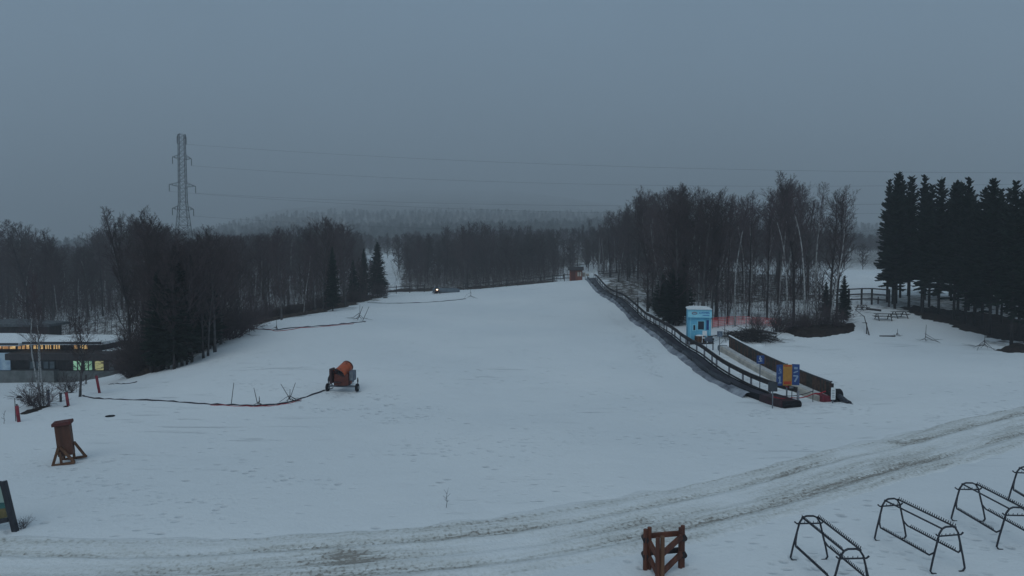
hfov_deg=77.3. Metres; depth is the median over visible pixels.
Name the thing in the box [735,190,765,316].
bare tree
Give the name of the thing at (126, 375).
bare bush
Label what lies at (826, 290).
spruce tree
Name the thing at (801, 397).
red rope
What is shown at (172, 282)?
bare tree
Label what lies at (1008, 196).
spruce tree
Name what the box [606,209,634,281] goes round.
bare tree
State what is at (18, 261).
bare tree
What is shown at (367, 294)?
bare bush
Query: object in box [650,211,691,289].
bare tree
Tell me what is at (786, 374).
information sign
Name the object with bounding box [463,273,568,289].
rail fence
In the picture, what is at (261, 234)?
bare tree
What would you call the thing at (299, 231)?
bare tree
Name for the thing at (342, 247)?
bare tree
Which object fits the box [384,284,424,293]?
rail fence
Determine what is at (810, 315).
bare bush
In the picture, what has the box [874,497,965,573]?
ski rack
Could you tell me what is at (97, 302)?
sapling thicket
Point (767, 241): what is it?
bare tree
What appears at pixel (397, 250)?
bare tree
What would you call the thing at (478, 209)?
power line
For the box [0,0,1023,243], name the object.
sky
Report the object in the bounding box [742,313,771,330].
bare bush
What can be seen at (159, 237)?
bare tree
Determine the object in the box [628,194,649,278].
bare tree
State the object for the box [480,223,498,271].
bare tree
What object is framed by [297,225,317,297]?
bare tree
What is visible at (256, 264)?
birch tree
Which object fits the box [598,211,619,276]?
bare tree
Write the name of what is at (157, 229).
bare tree
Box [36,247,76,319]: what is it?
bare tree
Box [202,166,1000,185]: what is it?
power line
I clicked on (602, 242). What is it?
birch tree
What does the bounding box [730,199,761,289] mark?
bare tree
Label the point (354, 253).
bare tree
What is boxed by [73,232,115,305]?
bare tree
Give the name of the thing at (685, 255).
bare tree
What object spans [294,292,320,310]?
bare bush
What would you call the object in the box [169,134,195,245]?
transmission tower
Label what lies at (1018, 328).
spruce tree
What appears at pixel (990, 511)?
ski rack
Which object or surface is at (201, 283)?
bare tree
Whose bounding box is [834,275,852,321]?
spruce tree
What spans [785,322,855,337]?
bank
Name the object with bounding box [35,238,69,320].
bare tree
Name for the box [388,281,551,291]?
crest brush
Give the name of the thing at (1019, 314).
spruce tree
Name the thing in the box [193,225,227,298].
bare tree
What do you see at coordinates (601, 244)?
birch tree
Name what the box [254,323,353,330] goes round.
red rope
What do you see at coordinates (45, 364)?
window
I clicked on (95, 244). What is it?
bare tree
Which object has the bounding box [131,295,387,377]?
thicket floor
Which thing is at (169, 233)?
bare tree
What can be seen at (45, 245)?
bare tree
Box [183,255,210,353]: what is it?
spruce tree
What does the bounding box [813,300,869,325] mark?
bare bush
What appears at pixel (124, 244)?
bare tree
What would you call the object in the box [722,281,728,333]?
bare tree
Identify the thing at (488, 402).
snow ground
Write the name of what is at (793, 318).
bare bush
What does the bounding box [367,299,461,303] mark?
rope line
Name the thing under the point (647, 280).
bare tree
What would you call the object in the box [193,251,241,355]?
bare tree
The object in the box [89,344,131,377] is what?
bare bush
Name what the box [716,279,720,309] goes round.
bare tree
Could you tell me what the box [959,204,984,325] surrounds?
spruce tree
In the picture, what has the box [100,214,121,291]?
birch tree
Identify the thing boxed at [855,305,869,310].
picnic table
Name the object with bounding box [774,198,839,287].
bare tree
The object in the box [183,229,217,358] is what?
bare tree
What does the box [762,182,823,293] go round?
bare tree
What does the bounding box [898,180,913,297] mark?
spruce tree
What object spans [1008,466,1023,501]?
ski rack
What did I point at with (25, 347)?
window
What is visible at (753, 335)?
brush pile
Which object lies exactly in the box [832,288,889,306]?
rail fence
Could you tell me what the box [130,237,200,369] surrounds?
bare tree
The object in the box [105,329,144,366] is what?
bare bush
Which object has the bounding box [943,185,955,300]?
spruce tree
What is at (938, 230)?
spruce tree
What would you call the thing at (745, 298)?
bare tree
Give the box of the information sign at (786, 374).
[776,363,799,396]
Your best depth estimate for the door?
116.54 m
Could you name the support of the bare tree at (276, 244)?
on the snow ground
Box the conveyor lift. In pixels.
[585,277,801,407]
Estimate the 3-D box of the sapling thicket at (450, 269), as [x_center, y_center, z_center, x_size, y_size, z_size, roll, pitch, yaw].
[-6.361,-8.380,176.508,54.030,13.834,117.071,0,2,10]
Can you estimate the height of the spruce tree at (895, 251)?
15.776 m
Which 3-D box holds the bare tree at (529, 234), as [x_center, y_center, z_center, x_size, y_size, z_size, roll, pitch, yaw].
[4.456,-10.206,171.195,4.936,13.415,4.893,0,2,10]
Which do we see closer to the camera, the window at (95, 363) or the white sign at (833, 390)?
the white sign at (833, 390)
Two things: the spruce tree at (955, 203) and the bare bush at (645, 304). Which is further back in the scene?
the bare bush at (645, 304)
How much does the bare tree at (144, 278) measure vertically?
11.317 m
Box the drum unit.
[829,389,851,403]
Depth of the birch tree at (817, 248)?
71.96 m
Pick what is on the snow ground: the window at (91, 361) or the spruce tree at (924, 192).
the spruce tree at (924, 192)
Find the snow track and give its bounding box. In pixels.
[0,406,1023,575]
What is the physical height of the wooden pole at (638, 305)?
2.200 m
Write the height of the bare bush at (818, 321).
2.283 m
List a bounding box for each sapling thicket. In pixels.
[0,254,385,334]
[390,243,591,290]
[596,248,840,323]
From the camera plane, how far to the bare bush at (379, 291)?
99.70 m
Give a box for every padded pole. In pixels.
[15,404,20,421]
[65,391,69,405]
[95,374,100,392]
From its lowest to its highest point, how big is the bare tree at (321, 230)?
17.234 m
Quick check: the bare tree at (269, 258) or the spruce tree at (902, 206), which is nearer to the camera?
the spruce tree at (902, 206)
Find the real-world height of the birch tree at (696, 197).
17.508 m
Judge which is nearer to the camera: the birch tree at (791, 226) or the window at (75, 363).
the window at (75, 363)
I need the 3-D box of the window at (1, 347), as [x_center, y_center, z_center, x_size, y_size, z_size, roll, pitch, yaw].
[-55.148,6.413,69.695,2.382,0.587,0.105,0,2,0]
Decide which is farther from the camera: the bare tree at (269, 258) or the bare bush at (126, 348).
the bare tree at (269, 258)
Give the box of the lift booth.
[685,306,711,343]
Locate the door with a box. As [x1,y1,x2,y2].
[571,271,575,280]
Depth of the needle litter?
64.60 m
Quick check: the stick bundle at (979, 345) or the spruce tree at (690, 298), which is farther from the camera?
the spruce tree at (690, 298)
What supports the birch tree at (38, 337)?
on the snow ground
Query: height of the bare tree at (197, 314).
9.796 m
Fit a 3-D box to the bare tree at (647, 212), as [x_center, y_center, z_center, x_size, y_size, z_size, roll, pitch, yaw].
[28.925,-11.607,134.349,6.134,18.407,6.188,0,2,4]
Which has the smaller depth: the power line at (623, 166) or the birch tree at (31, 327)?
the birch tree at (31, 327)
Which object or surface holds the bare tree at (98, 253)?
on the snow ground
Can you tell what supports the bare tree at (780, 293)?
on the snow ground
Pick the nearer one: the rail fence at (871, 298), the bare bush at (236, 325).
the bare bush at (236, 325)
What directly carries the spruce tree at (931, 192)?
on the snow ground
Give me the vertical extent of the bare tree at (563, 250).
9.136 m
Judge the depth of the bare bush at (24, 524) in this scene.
18.11 m
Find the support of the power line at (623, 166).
attached to the transmission tower
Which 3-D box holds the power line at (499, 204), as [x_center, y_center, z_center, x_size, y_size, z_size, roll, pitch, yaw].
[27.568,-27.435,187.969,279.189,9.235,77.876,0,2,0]
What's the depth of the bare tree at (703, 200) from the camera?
115.69 m
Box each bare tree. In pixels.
[0,219,41,318]
[0,220,14,318]
[0,221,38,316]
[9,230,41,281]
[10,234,54,298]
[19,241,65,319]
[21,229,67,318]
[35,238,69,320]
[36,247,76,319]
[37,254,70,319]
[59,314,105,396]
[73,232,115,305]
[80,225,123,308]
[88,228,114,315]
[90,230,121,297]
[100,206,145,343]
[106,223,174,314]
[107,229,137,309]
[110,219,140,311]
[114,217,131,276]
[116,205,168,334]
[116,214,142,321]
[119,220,163,372]
[125,230,191,310]
[127,213,174,370]
[127,223,191,281]
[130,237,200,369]
[152,237,218,365]
[153,242,188,369]
[165,224,178,248]
[171,228,209,362]
[172,249,201,364]
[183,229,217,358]
[190,233,245,352]
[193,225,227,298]
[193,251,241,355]
[199,232,243,337]
[203,246,246,344]
[240,235,288,311]
[247,234,257,275]
[249,232,274,259]
[251,233,270,292]
[259,244,282,291]
[260,225,299,319]
[269,229,288,274]
[276,230,297,295]
[279,231,291,269]
[289,225,303,258]
[293,229,308,297]
[296,226,313,294]
[296,243,325,309]
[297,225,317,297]
[298,216,346,308]
[311,223,323,286]
[315,216,328,256]
[315,230,334,276]
[320,220,336,285]
[325,222,360,293]
[328,222,342,286]
[331,224,358,306]
[338,224,346,284]
[347,240,360,268]
[391,247,406,277]
[405,239,431,291]
[422,233,435,282]
[435,226,449,272]
[442,227,451,283]
[451,234,475,287]
[460,221,474,280]
[472,222,480,270]
[474,224,489,275]
[475,224,502,284]
[477,220,485,277]
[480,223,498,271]
[495,221,512,250]
[511,225,523,243]
[521,225,537,273]
[551,251,558,279]
[559,239,569,277]
[572,229,582,265]
[586,218,593,242]
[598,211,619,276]
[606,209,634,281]
[615,206,640,272]
[616,212,637,274]
[619,203,637,262]
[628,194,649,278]
[630,195,664,311]
[639,190,656,272]
[639,200,666,284]
[639,210,677,316]
[640,197,716,325]
[640,206,666,295]
[646,187,698,265]
[647,186,699,277]
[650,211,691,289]
[651,193,662,270]
[662,186,698,279]
[665,183,705,305]
[671,190,746,305]
[689,203,717,282]
[692,188,709,278]
[693,202,727,298]
[695,203,731,318]
[699,188,741,318]
[714,198,740,322]
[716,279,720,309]
[720,206,737,288]
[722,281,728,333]
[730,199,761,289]
[734,208,782,295]
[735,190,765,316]
[736,211,752,292]
[742,280,751,323]
[756,190,802,279]
[759,185,809,274]
[759,195,777,318]
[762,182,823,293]
[764,182,793,300]
[774,170,816,316]
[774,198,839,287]
[776,281,784,305]
[795,185,808,284]
[813,189,856,299]
[820,190,858,316]
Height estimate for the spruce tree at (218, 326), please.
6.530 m
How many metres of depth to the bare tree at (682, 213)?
82.94 m
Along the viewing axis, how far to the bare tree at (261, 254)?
84.75 m
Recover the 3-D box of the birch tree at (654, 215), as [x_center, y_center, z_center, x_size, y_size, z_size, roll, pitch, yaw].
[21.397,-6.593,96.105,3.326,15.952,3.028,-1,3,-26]
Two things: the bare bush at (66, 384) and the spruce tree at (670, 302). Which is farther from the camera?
the spruce tree at (670, 302)
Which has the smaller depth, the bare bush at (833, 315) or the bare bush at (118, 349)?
the bare bush at (118, 349)
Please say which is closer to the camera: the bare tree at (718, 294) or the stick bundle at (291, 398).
the stick bundle at (291, 398)
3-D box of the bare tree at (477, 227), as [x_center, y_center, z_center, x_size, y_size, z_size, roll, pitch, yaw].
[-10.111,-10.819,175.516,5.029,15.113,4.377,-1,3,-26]
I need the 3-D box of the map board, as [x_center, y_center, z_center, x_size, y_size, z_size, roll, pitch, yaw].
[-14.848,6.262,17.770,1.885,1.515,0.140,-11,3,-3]
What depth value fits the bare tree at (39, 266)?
107.75 m
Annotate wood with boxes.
[1,226,883,300]
[3,207,883,250]
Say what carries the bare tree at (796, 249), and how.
on the snow ground
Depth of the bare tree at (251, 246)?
133.15 m
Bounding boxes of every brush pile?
[713,329,746,337]
[718,325,790,342]
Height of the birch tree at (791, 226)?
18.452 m
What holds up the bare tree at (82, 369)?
on the snow ground
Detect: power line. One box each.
[170,191,872,213]
[189,144,961,172]
[199,216,607,232]
[200,193,860,205]
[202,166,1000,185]
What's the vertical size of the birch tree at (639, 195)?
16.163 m
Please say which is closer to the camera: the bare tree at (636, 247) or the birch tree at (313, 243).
the birch tree at (313, 243)
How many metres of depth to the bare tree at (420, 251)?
120.00 m
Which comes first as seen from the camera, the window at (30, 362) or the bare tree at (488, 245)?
the window at (30, 362)
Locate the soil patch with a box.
[20,405,50,414]
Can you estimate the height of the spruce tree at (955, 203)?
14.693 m
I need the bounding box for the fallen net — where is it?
[256,321,365,329]
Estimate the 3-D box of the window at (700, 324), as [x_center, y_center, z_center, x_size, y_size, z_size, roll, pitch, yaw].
[15.973,3.167,54.107,0.632,0.869,0.082,0,2,11]
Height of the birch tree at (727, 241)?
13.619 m
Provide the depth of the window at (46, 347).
69.66 m
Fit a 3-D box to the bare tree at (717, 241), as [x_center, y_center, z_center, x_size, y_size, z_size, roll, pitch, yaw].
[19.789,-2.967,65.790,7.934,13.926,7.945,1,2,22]
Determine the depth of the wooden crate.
53.59 m
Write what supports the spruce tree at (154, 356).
on the snow ground
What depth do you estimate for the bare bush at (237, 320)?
53.51 m
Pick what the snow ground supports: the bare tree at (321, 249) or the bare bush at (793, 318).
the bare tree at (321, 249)
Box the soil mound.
[995,343,1023,352]
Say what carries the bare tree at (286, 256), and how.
on the snow ground
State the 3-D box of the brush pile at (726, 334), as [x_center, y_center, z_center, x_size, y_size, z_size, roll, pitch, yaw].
[19.419,4.085,56.012,4.873,0.927,3.714,-1,3,-28]
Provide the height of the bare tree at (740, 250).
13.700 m
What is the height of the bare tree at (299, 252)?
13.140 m
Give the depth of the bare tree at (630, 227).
123.88 m
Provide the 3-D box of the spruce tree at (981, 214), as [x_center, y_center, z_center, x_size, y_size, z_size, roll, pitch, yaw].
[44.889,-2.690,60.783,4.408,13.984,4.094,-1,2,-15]
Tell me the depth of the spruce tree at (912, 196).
73.69 m
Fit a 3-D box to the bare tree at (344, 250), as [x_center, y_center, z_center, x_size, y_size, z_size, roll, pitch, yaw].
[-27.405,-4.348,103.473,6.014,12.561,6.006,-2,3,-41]
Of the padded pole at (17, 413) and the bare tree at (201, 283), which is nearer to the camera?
the padded pole at (17, 413)
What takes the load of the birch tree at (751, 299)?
on the snow ground
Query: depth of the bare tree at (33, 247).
142.45 m
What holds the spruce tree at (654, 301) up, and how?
on the snow ground
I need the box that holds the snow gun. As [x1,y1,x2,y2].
[325,361,358,391]
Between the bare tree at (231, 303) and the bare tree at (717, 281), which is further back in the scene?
the bare tree at (717, 281)
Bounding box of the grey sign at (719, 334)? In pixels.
[717,331,722,354]
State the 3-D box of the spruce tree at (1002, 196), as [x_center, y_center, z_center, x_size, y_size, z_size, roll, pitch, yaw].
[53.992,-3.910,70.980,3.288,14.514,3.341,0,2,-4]
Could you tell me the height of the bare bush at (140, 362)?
3.036 m
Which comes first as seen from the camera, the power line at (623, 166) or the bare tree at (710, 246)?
the bare tree at (710, 246)
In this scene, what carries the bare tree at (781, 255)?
on the snow ground
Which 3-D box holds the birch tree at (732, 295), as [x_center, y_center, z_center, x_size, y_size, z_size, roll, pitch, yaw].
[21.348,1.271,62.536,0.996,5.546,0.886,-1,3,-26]
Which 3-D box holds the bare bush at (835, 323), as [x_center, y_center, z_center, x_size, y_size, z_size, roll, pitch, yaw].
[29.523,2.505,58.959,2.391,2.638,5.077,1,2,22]
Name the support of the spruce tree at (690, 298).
on the snow ground
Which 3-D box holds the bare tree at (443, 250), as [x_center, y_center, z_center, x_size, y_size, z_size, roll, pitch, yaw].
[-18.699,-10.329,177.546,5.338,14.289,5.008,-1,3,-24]
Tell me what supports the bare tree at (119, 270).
on the snow ground
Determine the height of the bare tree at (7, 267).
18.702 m
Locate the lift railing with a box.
[594,274,798,399]
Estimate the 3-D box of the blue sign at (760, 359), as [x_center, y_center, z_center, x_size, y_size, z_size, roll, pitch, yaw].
[14.898,5.220,38.441,0.460,2.358,0.093,0,2,0]
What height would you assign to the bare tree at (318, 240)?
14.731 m
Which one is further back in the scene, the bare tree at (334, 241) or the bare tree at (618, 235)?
the bare tree at (618, 235)
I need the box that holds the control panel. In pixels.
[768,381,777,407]
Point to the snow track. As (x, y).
(541, 540)
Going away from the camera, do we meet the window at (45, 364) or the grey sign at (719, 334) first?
the grey sign at (719, 334)
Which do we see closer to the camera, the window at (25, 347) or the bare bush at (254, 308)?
the bare bush at (254, 308)
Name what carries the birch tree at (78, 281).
on the snow ground
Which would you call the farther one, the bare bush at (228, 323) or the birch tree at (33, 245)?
the birch tree at (33, 245)
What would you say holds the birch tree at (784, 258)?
on the snow ground
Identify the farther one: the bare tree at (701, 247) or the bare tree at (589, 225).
the bare tree at (589, 225)
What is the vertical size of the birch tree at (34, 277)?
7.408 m
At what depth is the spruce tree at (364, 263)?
98.24 m
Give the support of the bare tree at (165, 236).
on the snow ground
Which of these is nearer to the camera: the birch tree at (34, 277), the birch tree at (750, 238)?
the birch tree at (34, 277)
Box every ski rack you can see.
[790,515,869,575]
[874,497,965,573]
[951,482,1023,549]
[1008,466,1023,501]
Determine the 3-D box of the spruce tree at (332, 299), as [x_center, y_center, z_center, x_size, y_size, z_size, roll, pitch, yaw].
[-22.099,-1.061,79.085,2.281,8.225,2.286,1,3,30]
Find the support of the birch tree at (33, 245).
on the snow ground
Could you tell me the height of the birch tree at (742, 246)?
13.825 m
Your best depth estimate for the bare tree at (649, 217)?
107.51 m
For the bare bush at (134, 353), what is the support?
on the snow ground
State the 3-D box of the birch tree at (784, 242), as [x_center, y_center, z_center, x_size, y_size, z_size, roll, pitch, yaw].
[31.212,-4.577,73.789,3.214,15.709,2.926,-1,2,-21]
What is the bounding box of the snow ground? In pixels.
[0,190,1023,575]
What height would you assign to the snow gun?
1.686 m
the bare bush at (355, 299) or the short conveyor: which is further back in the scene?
the bare bush at (355, 299)
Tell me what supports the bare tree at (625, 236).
on the snow ground
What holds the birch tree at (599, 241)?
on the snow ground
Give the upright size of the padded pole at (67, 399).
0.897 m
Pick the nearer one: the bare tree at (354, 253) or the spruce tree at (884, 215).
the spruce tree at (884, 215)
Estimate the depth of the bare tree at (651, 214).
136.76 m
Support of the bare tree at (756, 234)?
on the snow ground
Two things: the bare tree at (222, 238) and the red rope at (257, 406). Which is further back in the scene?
the bare tree at (222, 238)
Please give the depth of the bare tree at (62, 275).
95.94 m
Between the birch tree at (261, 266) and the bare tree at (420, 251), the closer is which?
the birch tree at (261, 266)
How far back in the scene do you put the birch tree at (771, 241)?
91.12 m
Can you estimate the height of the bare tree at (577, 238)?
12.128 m
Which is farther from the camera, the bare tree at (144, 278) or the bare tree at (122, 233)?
the bare tree at (122, 233)
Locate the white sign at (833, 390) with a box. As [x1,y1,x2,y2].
[831,387,835,402]
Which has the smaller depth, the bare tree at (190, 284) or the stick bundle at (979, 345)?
the bare tree at (190, 284)
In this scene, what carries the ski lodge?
on the snow ground
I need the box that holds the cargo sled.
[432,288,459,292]
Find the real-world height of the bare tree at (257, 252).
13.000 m
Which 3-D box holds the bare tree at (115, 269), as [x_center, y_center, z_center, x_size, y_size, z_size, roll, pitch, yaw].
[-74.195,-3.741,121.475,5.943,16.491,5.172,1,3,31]
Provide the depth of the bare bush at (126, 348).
46.56 m
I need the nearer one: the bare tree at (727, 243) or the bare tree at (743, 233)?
the bare tree at (727, 243)
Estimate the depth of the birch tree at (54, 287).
85.18 m
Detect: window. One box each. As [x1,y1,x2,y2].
[0,346,16,349]
[17,345,30,349]
[29,361,41,368]
[32,345,43,349]
[42,361,55,368]
[44,345,51,349]
[52,345,60,349]
[72,360,80,370]
[84,360,92,370]
[94,360,104,370]
[697,320,704,330]
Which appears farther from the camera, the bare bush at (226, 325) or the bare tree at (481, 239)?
the bare tree at (481, 239)
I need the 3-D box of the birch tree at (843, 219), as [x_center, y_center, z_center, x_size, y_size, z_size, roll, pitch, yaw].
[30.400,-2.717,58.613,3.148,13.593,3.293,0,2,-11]
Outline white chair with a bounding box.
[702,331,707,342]
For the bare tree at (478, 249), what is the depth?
145.14 m
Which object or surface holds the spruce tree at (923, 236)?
on the snow ground
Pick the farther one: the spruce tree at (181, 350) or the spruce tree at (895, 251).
the spruce tree at (895, 251)
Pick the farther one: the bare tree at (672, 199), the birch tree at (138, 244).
the bare tree at (672, 199)
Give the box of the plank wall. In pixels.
[728,335,833,394]
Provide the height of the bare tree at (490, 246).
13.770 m
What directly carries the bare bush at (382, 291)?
on the snow ground
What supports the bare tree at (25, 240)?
on the snow ground
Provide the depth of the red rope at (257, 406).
33.35 m
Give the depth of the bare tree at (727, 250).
103.69 m
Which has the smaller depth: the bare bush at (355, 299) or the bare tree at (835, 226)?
the bare tree at (835, 226)
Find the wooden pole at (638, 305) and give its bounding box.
[637,298,638,313]
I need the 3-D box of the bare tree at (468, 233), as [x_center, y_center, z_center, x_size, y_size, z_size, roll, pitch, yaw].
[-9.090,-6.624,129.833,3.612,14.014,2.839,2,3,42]
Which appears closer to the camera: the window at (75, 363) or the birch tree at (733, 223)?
the window at (75, 363)
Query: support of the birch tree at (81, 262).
on the snow ground
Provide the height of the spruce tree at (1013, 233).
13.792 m
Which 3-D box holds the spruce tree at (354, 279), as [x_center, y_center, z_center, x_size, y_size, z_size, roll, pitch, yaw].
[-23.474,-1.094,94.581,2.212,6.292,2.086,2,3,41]
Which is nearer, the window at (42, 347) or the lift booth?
the lift booth
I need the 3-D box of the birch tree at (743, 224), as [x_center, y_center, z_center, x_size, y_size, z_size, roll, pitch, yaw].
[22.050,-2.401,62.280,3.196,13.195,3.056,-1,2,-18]
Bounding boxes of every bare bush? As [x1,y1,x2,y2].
[4,373,77,408]
[14,379,53,405]
[19,513,36,528]
[43,368,95,392]
[86,317,153,373]
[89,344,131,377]
[94,316,193,367]
[97,326,137,371]
[104,349,133,378]
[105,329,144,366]
[106,332,153,372]
[113,342,162,376]
[205,303,243,346]
[215,288,279,339]
[216,285,289,331]
[216,307,258,341]
[217,305,251,334]
[218,308,242,341]
[272,302,298,314]
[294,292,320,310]
[340,283,364,301]
[360,286,375,298]
[370,280,388,296]
[373,285,390,296]
[641,296,653,307]
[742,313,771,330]
[764,301,801,331]
[769,305,801,332]
[777,305,833,327]
[779,311,804,327]
[793,306,825,325]
[802,307,824,326]
[807,308,829,326]
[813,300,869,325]
[819,307,845,326]
[822,302,846,326]
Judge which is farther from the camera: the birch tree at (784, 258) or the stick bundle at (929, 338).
the birch tree at (784, 258)
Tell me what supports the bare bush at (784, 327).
on the bank
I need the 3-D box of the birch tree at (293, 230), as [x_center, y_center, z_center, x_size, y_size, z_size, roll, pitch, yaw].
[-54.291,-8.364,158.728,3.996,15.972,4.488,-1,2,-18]
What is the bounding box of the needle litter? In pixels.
[900,305,1023,342]
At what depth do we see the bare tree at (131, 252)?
92.54 m
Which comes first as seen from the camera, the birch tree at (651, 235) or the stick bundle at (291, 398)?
the stick bundle at (291, 398)
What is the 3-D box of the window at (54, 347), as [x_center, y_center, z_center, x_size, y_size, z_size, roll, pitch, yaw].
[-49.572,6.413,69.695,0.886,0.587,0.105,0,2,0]
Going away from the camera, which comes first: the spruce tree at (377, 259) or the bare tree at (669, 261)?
the bare tree at (669, 261)
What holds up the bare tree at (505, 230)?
on the snow ground
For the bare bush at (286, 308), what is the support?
on the snow ground
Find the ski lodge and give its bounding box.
[0,319,123,382]
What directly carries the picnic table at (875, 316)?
on the snow ground
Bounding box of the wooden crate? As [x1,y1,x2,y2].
[695,335,704,341]
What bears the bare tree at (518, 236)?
on the snow ground
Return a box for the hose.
[82,387,332,405]
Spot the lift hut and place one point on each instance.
(575, 273)
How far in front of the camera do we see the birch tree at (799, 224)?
60.63 m
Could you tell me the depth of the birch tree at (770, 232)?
77.81 m
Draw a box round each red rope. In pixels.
[213,399,301,406]
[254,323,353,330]
[773,391,825,398]
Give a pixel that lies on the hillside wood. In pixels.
(437, 227)
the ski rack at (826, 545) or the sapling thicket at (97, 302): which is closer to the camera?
the ski rack at (826, 545)
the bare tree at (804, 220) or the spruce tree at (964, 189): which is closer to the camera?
the spruce tree at (964, 189)
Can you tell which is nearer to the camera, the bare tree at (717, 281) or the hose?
the hose
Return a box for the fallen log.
[879,335,894,336]
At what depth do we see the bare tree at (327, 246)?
103.62 m
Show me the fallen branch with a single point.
(872, 309)
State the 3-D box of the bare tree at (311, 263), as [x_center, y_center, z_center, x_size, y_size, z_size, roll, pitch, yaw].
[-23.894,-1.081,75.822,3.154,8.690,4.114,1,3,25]
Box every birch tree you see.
[7,228,45,318]
[14,286,46,405]
[20,269,45,403]
[24,303,49,404]
[47,262,68,320]
[70,241,88,306]
[70,262,86,322]
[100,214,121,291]
[128,217,156,295]
[252,243,267,306]
[254,240,268,311]
[286,222,297,283]
[303,236,317,311]
[594,224,606,271]
[596,224,606,273]
[597,224,606,268]
[631,185,656,297]
[641,196,660,280]
[644,191,666,283]
[689,186,705,263]
[719,196,756,326]
[719,202,739,287]
[723,194,741,278]
[728,274,735,321]
[730,194,752,318]
[739,193,759,300]
[748,288,754,311]
[754,196,783,308]
[760,187,792,321]
[760,199,780,296]
[768,181,794,313]
[780,178,817,313]
[787,181,811,278]
[789,179,808,286]
[806,182,836,310]
[826,184,857,324]
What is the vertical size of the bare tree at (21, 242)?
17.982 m
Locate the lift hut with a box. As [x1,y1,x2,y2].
[568,267,583,280]
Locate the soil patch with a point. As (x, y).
(32, 410)
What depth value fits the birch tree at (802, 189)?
88.42 m
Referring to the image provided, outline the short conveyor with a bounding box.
[720,346,831,401]
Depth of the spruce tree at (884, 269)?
77.59 m
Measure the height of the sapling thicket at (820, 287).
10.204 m
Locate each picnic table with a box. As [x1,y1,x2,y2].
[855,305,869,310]
[873,313,892,320]
[890,311,910,318]
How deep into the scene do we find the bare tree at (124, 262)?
110.53 m
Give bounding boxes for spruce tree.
[139,270,172,370]
[152,244,201,367]
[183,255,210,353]
[197,269,226,348]
[324,248,341,310]
[347,260,359,293]
[357,248,371,294]
[368,242,389,293]
[648,272,666,313]
[655,268,688,324]
[678,257,695,310]
[818,282,831,317]
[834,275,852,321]
[873,178,893,301]
[874,171,908,302]
[874,193,907,303]
[877,173,912,308]
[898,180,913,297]
[899,175,919,306]
[903,174,936,310]
[909,201,940,311]
[915,177,957,314]
[927,184,942,306]
[935,180,966,319]
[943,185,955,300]
[944,180,971,315]
[945,176,976,323]
[958,187,1002,327]
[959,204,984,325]
[967,198,976,310]
[971,178,1009,334]
[985,180,1023,344]
[995,187,1009,313]
[998,190,1023,318]
[1000,191,1023,337]
[1005,187,1012,313]
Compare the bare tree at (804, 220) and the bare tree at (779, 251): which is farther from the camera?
the bare tree at (804, 220)
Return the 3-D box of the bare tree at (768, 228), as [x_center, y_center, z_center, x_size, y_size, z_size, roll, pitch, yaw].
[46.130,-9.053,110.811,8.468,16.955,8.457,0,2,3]
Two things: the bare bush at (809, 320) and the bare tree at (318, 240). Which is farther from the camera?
the bare tree at (318, 240)
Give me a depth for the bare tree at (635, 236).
143.04 m
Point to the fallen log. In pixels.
(887, 335)
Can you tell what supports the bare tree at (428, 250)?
on the snow ground
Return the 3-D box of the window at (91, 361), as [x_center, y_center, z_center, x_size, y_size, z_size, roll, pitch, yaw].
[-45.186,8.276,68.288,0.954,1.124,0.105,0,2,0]
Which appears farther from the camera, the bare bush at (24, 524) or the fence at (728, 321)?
the fence at (728, 321)
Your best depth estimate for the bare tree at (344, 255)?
84.51 m
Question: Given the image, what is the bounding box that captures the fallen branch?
[866,308,880,310]
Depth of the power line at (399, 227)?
214.57 m
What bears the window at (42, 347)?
in the ski lodge
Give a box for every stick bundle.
[281,395,299,401]
[922,333,940,341]
[966,326,996,349]
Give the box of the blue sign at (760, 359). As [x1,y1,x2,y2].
[757,355,763,387]
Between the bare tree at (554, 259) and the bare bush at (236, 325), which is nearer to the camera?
the bare bush at (236, 325)
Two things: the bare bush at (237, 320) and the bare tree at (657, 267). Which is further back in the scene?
the bare tree at (657, 267)
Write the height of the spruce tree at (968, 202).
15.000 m
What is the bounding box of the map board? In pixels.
[0,480,18,531]
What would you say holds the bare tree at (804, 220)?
on the snow ground
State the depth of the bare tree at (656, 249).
92.90 m
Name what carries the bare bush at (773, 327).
on the snow ground
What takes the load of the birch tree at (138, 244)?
on the snow ground
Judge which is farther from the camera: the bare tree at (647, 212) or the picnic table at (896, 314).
the bare tree at (647, 212)
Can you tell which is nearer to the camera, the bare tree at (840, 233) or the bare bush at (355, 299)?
the bare tree at (840, 233)
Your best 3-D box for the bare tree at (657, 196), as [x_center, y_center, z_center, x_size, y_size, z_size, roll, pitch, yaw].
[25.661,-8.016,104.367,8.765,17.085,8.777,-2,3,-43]
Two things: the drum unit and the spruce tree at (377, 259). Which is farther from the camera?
the spruce tree at (377, 259)
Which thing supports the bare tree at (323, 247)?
on the snow ground
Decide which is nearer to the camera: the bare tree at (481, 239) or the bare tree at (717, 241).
the bare tree at (717, 241)
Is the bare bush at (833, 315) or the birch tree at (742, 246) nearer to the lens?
the bare bush at (833, 315)
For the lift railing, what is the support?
attached to the conveyor lift
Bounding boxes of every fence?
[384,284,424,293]
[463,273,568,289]
[641,525,687,575]
[712,315,775,327]
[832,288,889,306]
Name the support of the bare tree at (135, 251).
on the snow ground

